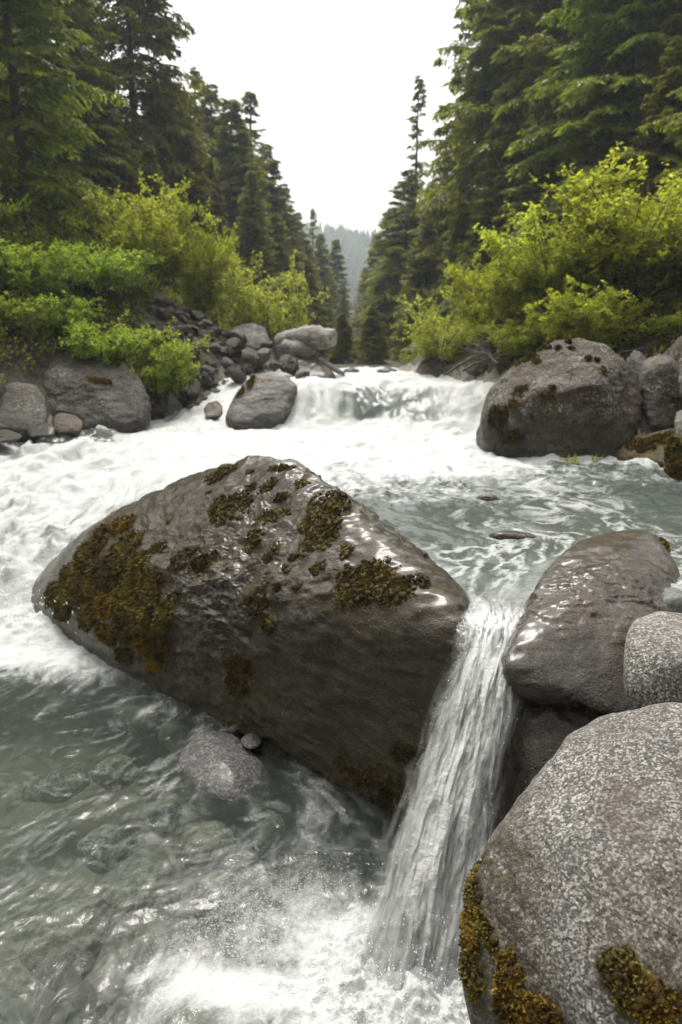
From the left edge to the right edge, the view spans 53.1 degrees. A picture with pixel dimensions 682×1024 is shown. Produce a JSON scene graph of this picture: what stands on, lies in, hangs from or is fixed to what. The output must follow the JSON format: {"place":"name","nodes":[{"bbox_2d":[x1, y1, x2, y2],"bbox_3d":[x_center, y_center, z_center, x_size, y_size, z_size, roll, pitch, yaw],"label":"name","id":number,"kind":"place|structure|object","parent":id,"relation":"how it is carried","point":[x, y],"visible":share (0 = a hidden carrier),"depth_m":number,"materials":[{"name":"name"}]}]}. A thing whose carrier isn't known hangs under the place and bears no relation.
{"place":"outdoors","nodes":[
{"label":"outdoors","id":0,"kind":"place"},
{"bbox_2d":[0,0,496,234],"label":"sky","id":1,"kind":"structure","parent":0,"point":[332,80],"materials":[{"name":"white"}]},
{"bbox_2d":[0,366,681,1023],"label":"water","id":2,"kind":"structure","parent":0,"point":[404,456],"depth_m":5.06,"materials":[{"name":"grey liquid"}]},
{"bbox_2d":[0,382,47,441],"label":"boulder","id":3,"kind":"object","parent":2,"relation":"on","point":[23,409],"visible":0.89,"depth_m":7.80,"materials":[{"name":"grey stone"}]},
{"bbox_2d":[28,422,54,437],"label":"rock","id":4,"kind":"object","parent":2,"relation":"on","point":[43,429],"visible":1,"depth_m":7.55,"materials":[{"name":"stone"}]},
{"bbox_2d":[52,413,82,437],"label":"rock","id":5,"kind":"object","parent":2,"relation":"on","point":[67,424],"visible":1,"depth_m":7.92,"materials":[{"name":"brown stone"}]},
{"bbox_2d":[177,731,272,807],"bbox_3d":[-0.599,1.318,3.441,0.402,0.328,0.700,-10,17,-35],"label":"rock","id":6,"kind":"object","parent":2,"relation":"on","point":[225,769],"visible":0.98,"depth_m":3.26,"materials":[{"name":"stone"}]},
{"bbox_2d":[31,455,487,814],"bbox_3d":[-0.670,0.458,4.470,4.140,1.680,1.424,11,17,37],"label":"boulder","id":7,"kind":"object","parent":2,"relation":"on","point":[295,616],"visible":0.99,"depth_m":3.46,"materials":[{"name":"stone"}]},
{"bbox_2d":[0,573,521,1023],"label":"spray","id":8,"kind":"object","parent":2,"relation":"on","point":[5,605],"visible":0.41,"depth_m":2.16,"materials":[{"name":"white"}]},
{"bbox_2d":[278,354,298,374],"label":"rock","id":9,"kind":"object","parent":2,"relation":"in","point":[289,363],"visible":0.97,"depth_m":10.36,"materials":[{"name":"stone"}]},
{"bbox_2d":[292,355,335,378],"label":"boulder","id":10,"kind":"object","parent":2,"relation":"on","point":[313,365],"visible":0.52,"depth_m":10.52,"materials":[{"name":"stone"}]},
{"bbox_2d":[281,339,315,356],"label":"rock","id":11,"kind":"object","parent":10,"relation":"on","point":[296,348],"visible":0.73,"depth_m":10.80,"materials":[{"name":"grey stone"}]},
{"bbox_2d":[274,325,336,349],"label":"boulder","id":12,"kind":"object","parent":10,"relation":"on","point":[317,337],"visible":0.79,"depth_m":10.71,"materials":[{"name":"grey stone"}]},
{"bbox_2d":[365,600,524,988],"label":"waterfall","id":13,"kind":"structure","parent":2,"relation":"on","point":[444,822],"depth_m":2.28,"materials":[{"name":"grey liquid"}]},
{"bbox_2d":[488,531,536,539],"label":"rock","id":14,"kind":"object","parent":2,"relation":"on","point":[500,535],"visible":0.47,"depth_m":3.66,"materials":[{"name":"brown stone"}]},
{"bbox_2d":[500,529,680,717],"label":"boulder","id":15,"kind":"object","parent":2,"relation":"on","point":[588,602],"visible":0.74,"depth_m":2.61,"materials":[{"name":"grey stone"}]},
{"bbox_2d":[663,427,681,479],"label":"rock","id":16,"kind":"object","parent":2,"relation":"on","point":[672,459],"visible":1,"depth_m":5.26,"materials":[{"name":"stone"}]},
{"bbox_2d":[0,230,681,1023],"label":"ground","id":17,"kind":"structure","parent":0,"point":[60,720],"depth_m":3.48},
{"bbox_2d":[0,182,31,236],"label":"shrub","id":18,"kind":"object","parent":17,"relation":"on","point":[14,206],"visible":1,"depth_m":9.86,"materials":[{"name":"green plant"}]},
{"bbox_2d":[0,109,45,230],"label":"conifer","id":19,"kind":"object","parent":17,"relation":"on","point":[4,161],"visible":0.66,"depth_m":10.59,"materials":[{"name":"green plant"}]},
{"bbox_2d":[0,288,52,330],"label":"shrub","id":20,"kind":"object","parent":17,"relation":"on","point":[17,312],"visible":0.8,"depth_m":8.66,"materials":[{"name":"green plant"}]},
{"bbox_2d":[5,299,58,340],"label":"shrub","id":21,"kind":"object","parent":17,"relation":"on","point":[35,323],"visible":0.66,"depth_m":8.76,"materials":[{"name":"green plant"}]},
{"bbox_2d":[0,236,78,293],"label":"shrub","id":22,"kind":"object","parent":17,"relation":"on","point":[11,254],"visible":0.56,"depth_m":8.99,"materials":[{"name":"green plant"}]},
{"bbox_2d":[0,246,92,302],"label":"shrub","id":23,"kind":"object","parent":17,"relation":"on","point":[47,284],"visible":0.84,"depth_m":9.07,"materials":[{"name":"green plant"}]},
{"bbox_2d":[21,762,90,802],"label":"stone","id":24,"kind":"object","parent":17,"relation":"on","point":[62,784],"visible":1,"depth_m":3.40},
{"bbox_2d":[18,289,105,335],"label":"shrub","id":25,"kind":"object","parent":17,"relation":"on","point":[66,314],"visible":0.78,"depth_m":8.93,"materials":[{"name":"green plant"}]},
{"bbox_2d":[19,899,109,991],"bbox_3d":[-1.026,1.587,2.545,0.275,0.152,0.363,0,14,0],"label":"stone","id":26,"kind":"object","parent":17,"relation":"on","point":[62,946],"visible":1,"depth_m":2.46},
{"bbox_2d":[27,99,101,250],"bbox_3d":[-6.019,-6.556,14.327,2.105,3.856,2.112,-12,18,-41],"label":"conifer","id":27,"kind":"object","parent":17,"relation":"on","point":[65,161],"visible":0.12,"depth_m":14.21,"materials":[{"name":"plant"}]},
{"bbox_2d":[0,0,140,266],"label":"conifer","id":28,"kind":"object","parent":17,"relation":"on","point":[43,127],"visible":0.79,"depth_m":11.06,"materials":[{"name":"green plant"}]},
{"bbox_2d":[0,0,147,251],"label":"conifer","id":29,"kind":"object","parent":17,"relation":"on","point":[87,68],"visible":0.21,"depth_m":14.94,"materials":[{"name":"plant"}]},
{"bbox_2d":[42,351,151,432],"bbox_3d":[-3.342,-1.584,9.032,1.459,1.184,2.184,-5,15,-21],"label":"boulder","id":30,"kind":"object","parent":17,"relation":"on","point":[92,392],"visible":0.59,"depth_m":8.40,"materials":[{"name":"grey stone"}]},
{"bbox_2d":[47,230,164,295],"bbox_3d":[-3.364,-3.534,9.791,1.660,0.893,1.616,-2,14,-6],"label":"shrub","id":31,"kind":"object","parent":17,"relation":"on","point":[107,274],"visible":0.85,"depth_m":9.65,"materials":[{"name":"green plant"}]},
{"bbox_2d":[77,824,134,873],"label":"stone","id":32,"kind":"object","parent":17,"relation":"on","point":[104,848],"visible":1,"depth_m":2.96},
{"bbox_2d":[52,309,160,365],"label":"shrub","id":33,"kind":"object","parent":17,"relation":"on","point":[92,346],"visible":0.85,"depth_m":8.80,"materials":[{"name":"green plant"}]},
{"bbox_2d":[75,98,140,251],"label":"conifer","id":34,"kind":"object","parent":17,"relation":"on","point":[110,120],"visible":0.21,"depth_m":15.39,"materials":[{"name":"plant"}]},
{"bbox_2d":[91,754,137,792],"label":"stone","id":35,"kind":"object","parent":17,"relation":"on","point":[114,773],"visible":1,"depth_m":3.50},
{"bbox_2d":[95,244,157,296],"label":"shrub","id":36,"kind":"object","parent":17,"relation":"on","point":[139,278],"visible":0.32,"depth_m":10.24,"materials":[{"name":"green plant"}]},
{"bbox_2d":[61,316,211,372],"bbox_3d":[-2.862,-2.291,9.775,2.032,1.022,2.086,1,14,3],"label":"shrub","id":37,"kind":"object","parent":17,"relation":"on","point":[157,338],"visible":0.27,"depth_m":9.21,"materials":[{"name":"green plant"}]},
{"bbox_2d":[103,866,180,919],"bbox_3d":[-0.799,1.552,2.743,0.299,0.170,0.265,11,18,39],"label":"stone","id":38,"kind":"object","parent":17,"relation":"on","point":[149,891],"visible":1,"depth_m":2.68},
{"bbox_2d":[67,166,220,294],"bbox_3d":[-3.171,-4.555,11.173,2.198,2.121,2.356,8,16,30],"label":"shrub","id":39,"kind":"object","parent":17,"relation":"on","point":[163,230],"visible":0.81,"depth_m":10.91,"materials":[{"name":"green plant"}]},
{"bbox_2d":[112,694,176,734],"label":"stone","id":40,"kind":"object","parent":17,"relation":"on","point":[129,716],"visible":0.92,"depth_m":4.04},
{"bbox_2d":[67,0,228,315],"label":"conifer","id":41,"kind":"object","parent":17,"relation":"on","point":[158,100],"visible":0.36,"depth_m":16.95,"materials":[{"name":"green plant"}]},
{"bbox_2d":[115,324,202,403],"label":"shrub","id":42,"kind":"object","parent":17,"relation":"on","point":[167,375],"visible":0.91,"depth_m":9.15,"materials":[{"name":"green plant"}]},
{"bbox_2d":[146,757,171,787],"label":"stone","id":43,"kind":"object","parent":17,"relation":"on","point":[158,772],"visible":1,"depth_m":3.52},
{"bbox_2d":[128,143,190,302],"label":"conifer","id":44,"kind":"object","parent":17,"relation":"on","point":[146,156],"visible":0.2,"depth_m":14.65,"materials":[{"name":"green plant"}]},
{"bbox_2d":[148,796,182,833],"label":"stone","id":45,"kind":"object","parent":17,"relation":"on","point":[164,815],"visible":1,"depth_m":3.21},
{"bbox_2d":[157,724,187,754],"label":"stone","id":46,"kind":"object","parent":17,"relation":"on","point":[172,739],"visible":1,"depth_m":3.83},
{"bbox_2d":[158,208,240,313],"bbox_3d":[-2.575,-4.326,12.171,1.548,1.904,1.477,-5,15,-21],"label":"shrub","id":47,"kind":"object","parent":17,"relation":"on","point":[205,298],"visible":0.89,"depth_m":11.93,"materials":[{"name":"green plant"}]},
{"bbox_2d":[167,135,234,328],"bbox_3d":[-3.934,-6.775,17.913,2.585,5.739,2.875,-3,14,-14],"label":"conifer","id":48,"kind":"object","parent":17,"relation":"on","point":[195,191],"visible":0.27,"depth_m":17.42,"materials":[{"name":"green plant"}]},
{"bbox_2d":[177,820,233,869],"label":"stone","id":49,"kind":"object","parent":17,"relation":"on","point":[206,845],"visible":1,"depth_m":2.98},
{"bbox_2d":[187,63,226,210],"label":"conifer","id":50,"kind":"object","parent":17,"relation":"on","point":[193,72],"visible":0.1,"depth_m":23.21,"materials":[{"name":"green plant"}]},
{"bbox_2d":[192,870,246,929],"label":"stone","id":51,"kind":"object","parent":17,"relation":"on","point":[218,896],"visible":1,"depth_m":2.69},
{"bbox_2d":[201,161,242,325],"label":"conifer","id":52,"kind":"object","parent":17,"relation":"on","point":[214,196],"visible":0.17,"depth_m":20.25,"materials":[{"name":"green plant"}]},
{"bbox_2d":[199,82,247,304],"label":"conifer","id":53,"kind":"object","parent":17,"relation":"on","point":[211,96],"visible":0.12,"depth_m":24.05,"materials":[{"name":"green plant"}]},
{"bbox_2d":[207,96,285,303],"bbox_3d":[-3.956,-9.709,24.421,5.136,9.265,4.846,6,15,23],"label":"conifer","id":54,"kind":"object","parent":17,"relation":"on","point":[238,166],"visible":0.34,"depth_m":23.45,"materials":[{"name":"green plant"}]},
{"bbox_2d":[230,323,269,350],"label":"boulder","id":55,"kind":"object","parent":17,"relation":"on","point":[256,335],"visible":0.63,"depth_m":11.37,"materials":[{"name":"stone"}]},
{"bbox_2d":[225,372,296,429],"bbox_3d":[-1.015,-1.385,8.916,0.894,0.855,1.152,0,14,0],"label":"boulder","id":56,"kind":"object","parent":17,"relation":"on","point":[263,401],"visible":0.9,"depth_m":8.56,"materials":[{"name":"grey stone"}]},
{"bbox_2d":[232,170,294,349],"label":"conifer","id":57,"kind":"object","parent":17,"relation":"on","point":[247,223],"visible":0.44,"depth_m":21.34,"materials":[{"name":"green plant"}]},
{"bbox_2d":[238,86,289,259],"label":"conifer","id":58,"kind":"object","parent":17,"relation":"on","point":[249,98],"visible":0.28,"depth_m":26.27,"materials":[{"name":"green plant"}]},
{"bbox_2d":[248,809,284,849],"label":"stone","id":59,"kind":"object","parent":17,"relation":"on","point":[266,828],"visible":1,"depth_m":3.08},
{"bbox_2d":[211,249,330,340],"bbox_3d":[-1.608,-3.853,12.600,2.190,2.031,2.190,9,16,33],"label":"shrub","id":60,"kind":"object","parent":17,"relation":"on","point":[245,310],"visible":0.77,"depth_m":12.44,"materials":[{"name":"green plant"}]},
{"bbox_2d":[254,142,307,321],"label":"conifer","id":61,"kind":"object","parent":17,"relation":"on","point":[279,192],"visible":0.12,"depth_m":28.52,"materials":[{"name":"green plant"}]},
{"bbox_2d":[258,213,309,339],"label":"conifer","id":62,"kind":"object","parent":17,"relation":"on","point":[277,229],"visible":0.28,"depth_m":23.30,"materials":[{"name":"green plant"}]},
{"bbox_2d":[279,183,317,318],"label":"conifer","id":63,"kind":"object","parent":17,"relation":"on","point":[288,196],"visible":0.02,"depth_m":30.57,"materials":[{"name":"green plant"}]},
{"bbox_2d":[281,770,323,804],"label":"stone","id":64,"kind":"object","parent":17,"relation":"on","point":[298,788],"visible":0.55,"depth_m":3.41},
{"bbox_2d":[293,212,322,311],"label":"conifer","id":65,"kind":"object","parent":17,"relation":"on","point":[303,236],"visible":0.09,"depth_m":33.57,"materials":[{"name":"green plant"}]},
{"bbox_2d":[286,257,332,358],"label":"conifer","id":66,"kind":"object","parent":17,"relation":"on","point":[311,271],"visible":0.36,"depth_m":25.59,"materials":[{"name":"green plant"}]},
{"bbox_2d":[312,233,340,341],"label":"conifer","id":67,"kind":"object","parent":17,"relation":"on","point":[326,278],"visible":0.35,"depth_m":39.60,"materials":[{"name":"green plant"}]},
{"bbox_2d":[316,285,340,354],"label":"conifer","id":68,"kind":"object","parent":17,"relation":"on","point":[329,315],"visible":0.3,"depth_m":28.66,"materials":[{"name":"green plant"}]},
{"bbox_2d":[0,218,681,390],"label":"ground cover","id":69,"kind":"object","parent":17,"relation":"on","point":[27,238],"visible":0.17,"depth_m":9.55,"materials":[{"name":"green plant"}]},
{"bbox_2d":[326,239,356,335],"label":"conifer","id":70,"kind":"object","parent":17,"relation":"on","point":[336,248],"visible":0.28,"depth_m":44.26,"materials":[{"name":"green plant"}]},
{"bbox_2d":[323,313,361,363],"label":"conifer","id":71,"kind":"object","parent":17,"relation":"on","point":[342,353],"visible":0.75,"depth_m":18.28,"materials":[{"name":"green plant"}]},
{"bbox_2d":[348,234,382,348],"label":"conifer","id":72,"kind":"object","parent":17,"relation":"on","point":[370,263],"visible":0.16,"depth_m":34.95,"materials":[{"name":"green plant"}]},
{"bbox_2d":[350,307,396,364],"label":"conifer","id":73,"kind":"object","parent":17,"relation":"on","point":[371,355],"visible":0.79,"depth_m":17.82,"materials":[{"name":"green plant"}]},
{"bbox_2d":[358,280,401,356],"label":"conifer","id":74,"kind":"object","parent":17,"relation":"on","point":[382,304],"visible":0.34,"depth_m":25.69,"materials":[{"name":"green plant"}]},
{"bbox_2d":[351,206,412,356],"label":"conifer","id":75,"kind":"object","parent":17,"relation":"on","point":[379,251],"visible":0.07,"depth_m":30.03,"materials":[{"name":"green plant"}]},
{"bbox_2d":[353,168,428,358],"bbox_3d":[2.475,-8.748,26.650,4.918,8.553,4.422,2,14,7],"label":"conifer","id":76,"kind":"object","parent":17,"relation":"on","point":[391,253],"visible":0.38,"depth_m":25.80,"materials":[{"name":"green plant"}]},
{"bbox_2d":[388,70,429,302],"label":"conifer","id":77,"kind":"object","parent":17,"relation":"on","point":[418,106],"visible":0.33,"depth_m":26.10,"materials":[{"name":"green plant"}]},
{"bbox_2d":[387,215,442,360],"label":"conifer","id":78,"kind":"object","parent":17,"relation":"on","point":[417,281],"visible":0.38,"depth_m":21.61,"materials":[{"name":"green plant"}]},
{"bbox_2d":[389,134,464,359],"bbox_3d":[3.781,-8.403,23.698,4.450,8.607,4.950,2,14,7],"label":"conifer","id":79,"kind":"object","parent":17,"relation":"on","point":[430,185],"visible":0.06,"depth_m":22.93,"materials":[{"name":"green plant"}]},
{"bbox_2d":[415,356,448,377],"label":"rock","id":80,"kind":"object","parent":17,"relation":"on","point":[432,367],"visible":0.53,"depth_m":10.56,"materials":[{"name":"stone"}]},
{"bbox_2d":[389,293,479,361],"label":"shrub","id":81,"kind":"object","parent":17,"relation":"on","point":[425,340],"visible":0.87,"depth_m":10.52,"materials":[{"name":"green plant"}]},
{"bbox_2d":[391,0,513,360],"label":"conifer","id":82,"kind":"object","parent":17,"relation":"on","point":[434,210],"visible":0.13,"depth_m":20.10,"materials":[{"name":"plant"}]},
{"bbox_2d":[430,188,474,325],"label":"conifer","id":83,"kind":"object","parent":17,"relation":"on","point":[458,232],"visible":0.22,"depth_m":18.75,"materials":[{"name":"green plant"}]},
{"bbox_2d":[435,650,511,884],"bbox_3d":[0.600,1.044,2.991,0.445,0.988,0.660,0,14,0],"label":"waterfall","id":84,"kind":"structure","parent":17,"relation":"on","point":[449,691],"depth_m":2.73,"materials":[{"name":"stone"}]},
{"bbox_2d":[399,0,575,354],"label":"conifer","id":85,"kind":"object","parent":17,"relation":"on","point":[478,118],"visible":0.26,"depth_m":16.91,"materials":[{"name":"green plant"}]},
{"bbox_2d":[446,90,537,321],"bbox_3d":[3.700,-6.316,16.431,3.082,6.950,2.908,-2,14,-7],"label":"conifer","id":86,"kind":"object","parent":17,"relation":"on","point":[493,162],"visible":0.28,"depth_m":15.98,"materials":[{"name":"green plant"}]},
{"bbox_2d":[440,246,551,342],"bbox_3d":[2.336,-3.088,9.789,1.744,1.396,1.664,-4,14,-17],"label":"shrub","id":87,"kind":"object","parent":17,"relation":"on","point":[489,297],"visible":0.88,"depth_m":9.64,"materials":[{"name":"green plant"}]},
{"bbox_2d":[468,309,558,359],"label":"shrub","id":88,"kind":"object","parent":17,"relation":"on","point":[513,342],"visible":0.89,"depth_m":8.77,"materials":[{"name":"green plant"}]},
{"bbox_2d":[481,52,588,280],"bbox_3d":[4.598,-6.612,14.906,3.271,5.992,3.282,-7,15,-28],"label":"conifer","id":89,"kind":"object","parent":17,"relation":"on","point":[529,189],"visible":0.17,"depth_m":14.42,"materials":[{"name":"plant"}]},
{"bbox_2d":[486,693,595,844],"bbox_3d":[0.961,1.133,2.646,0.790,0.973,0.593,0,14,0],"label":"boulder","id":90,"kind":"object","parent":17,"relation":"on","point":[535,735],"visible":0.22,"depth_m":2.47,"materials":[{"name":"stone"}]},
{"bbox_2d":[476,338,642,457],"bbox_3d":[2.168,-1.086,6.968,1.661,1.340,1.636,0,14,0],"label":"boulder","id":91,"kind":"object","parent":17,"relation":"on","point":[573,397],"visible":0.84,"depth_m":6.33,"materials":[{"name":"stone"}]},
{"bbox_2d":[460,0,661,245],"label":"conifer","id":92,"kind":"object","parent":17,"relation":"on","point":[537,64],"visible":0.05,"depth_m":15.63,"materials":[{"name":"green plant"}]},
{"bbox_2d":[472,188,652,317],"bbox_3d":[2.888,-3.469,9.267,2.297,1.707,2.143,4,14,18],"label":"shrub","id":93,"kind":"object","parent":17,"relation":"on","point":[537,272],"visible":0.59,"depth_m":8.99,"materials":[{"name":"green plant"}]},
{"bbox_2d":[458,702,681,1023],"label":"boulder","id":94,"kind":"object","parent":17,"relation":"on","point":[571,913],"visible":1,"depth_m":1.62,"materials":[{"name":"stone"}]},
{"bbox_2d":[494,0,681,267],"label":"conifer","id":95,"kind":"object","parent":17,"relation":"on","point":[628,36],"visible":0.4,"depth_m":12.95,"materials":[{"name":"plant"}]},
{"bbox_2d":[543,69,632,263],"bbox_3d":[4.923,-5.767,13.503,2.643,5.275,2.376,5,14,20],"label":"conifer","id":96,"kind":"object","parent":17,"relation":"on","point":[605,136],"visible":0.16,"depth_m":12.98,"materials":[{"name":"green plant"}]},
{"bbox_2d":[518,275,666,347],"bbox_3d":[3.004,-2.373,8.363,1.587,0.950,1.664,-6,15,-24],"label":"shrub","id":97,"kind":"object","parent":17,"relation":"on","point":[590,326],"visible":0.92,"depth_m":8.07,"materials":[{"name":"green plant"}]},
{"bbox_2d":[513,141,681,297],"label":"shrub","id":98,"kind":"object","parent":17,"relation":"on","point":[628,264],"visible":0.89,"depth_m":8.35,"materials":[{"name":"green plant"}]},
{"bbox_2d":[613,428,675,467],"bbox_3d":[2.956,-0.530,6.354,1.064,0.473,1.255,0,14,0],"label":"mossy ledge","id":99,"kind":"object","parent":17,"relation":"on","point":[650,446],"visible":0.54,"depth_m":6.22,"materials":[{"name":"stone"}]},
{"bbox_2d":[612,0,681,219],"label":"conifer","id":100,"kind":"object","parent":17,"relation":"on","point":[673,28],"visible":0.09,"depth_m":12.43,"materials":[{"name":"green plant"}]},
{"bbox_2d":[612,302,681,340],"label":"shrub","id":101,"kind":"object","parent":17,"relation":"on","point":[673,320],"visible":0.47,"depth_m":8.07,"materials":[{"name":"green plant"}]},
{"bbox_2d":[618,35,681,224],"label":"conifer","id":102,"kind":"object","parent":17,"relation":"on","point":[662,143],"visible":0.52,"depth_m":11.29,"materials":[{"name":"green plant"}]},
{"bbox_2d":[619,86,681,236],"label":"conifer","id":103,"kind":"object","parent":17,"relation":"on","point":[677,123],"visible":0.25,"depth_m":10.00,"materials":[{"name":"plant"}]},
{"bbox_2d":[623,611,681,709],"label":"boulder","id":104,"kind":"object","parent":17,"relation":"on","point":[652,667],"visible":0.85,"depth_m":2.22,"materials":[{"name":"stone"}]},
{"bbox_2d":[631,229,681,288],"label":"shrub","id":105,"kind":"object","parent":17,"relation":"on","point":[677,265],"visible":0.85,"depth_m":8.29,"materials":[{"name":"green plant"}]},
{"bbox_2d":[638,354,681,433],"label":"boulder","id":106,"kind":"object","parent":17,"relation":"on","point":[658,376],"visible":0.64,"depth_m":6.71,"materials":[{"name":"stone"}]},
{"bbox_2d":[641,172,681,257],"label":"shrub","id":107,"kind":"object","parent":17,"relation":"on","point":[679,190],"visible":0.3,"depth_m":8.51,"materials":[{"name":"green plant"}]},
{"bbox_2d":[343,246,360,312],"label":"hills","id":108,"kind":"structure","parent":0,"point":[350,294],"depth_m":213.70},
{"bbox_2d":[299,187,473,329],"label":"forest","id":109,"kind":"object","parent":108,"relation":"on","point":[355,254],"visible":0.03,"depth_m":255.41,"materials":[{"name":"plant"}]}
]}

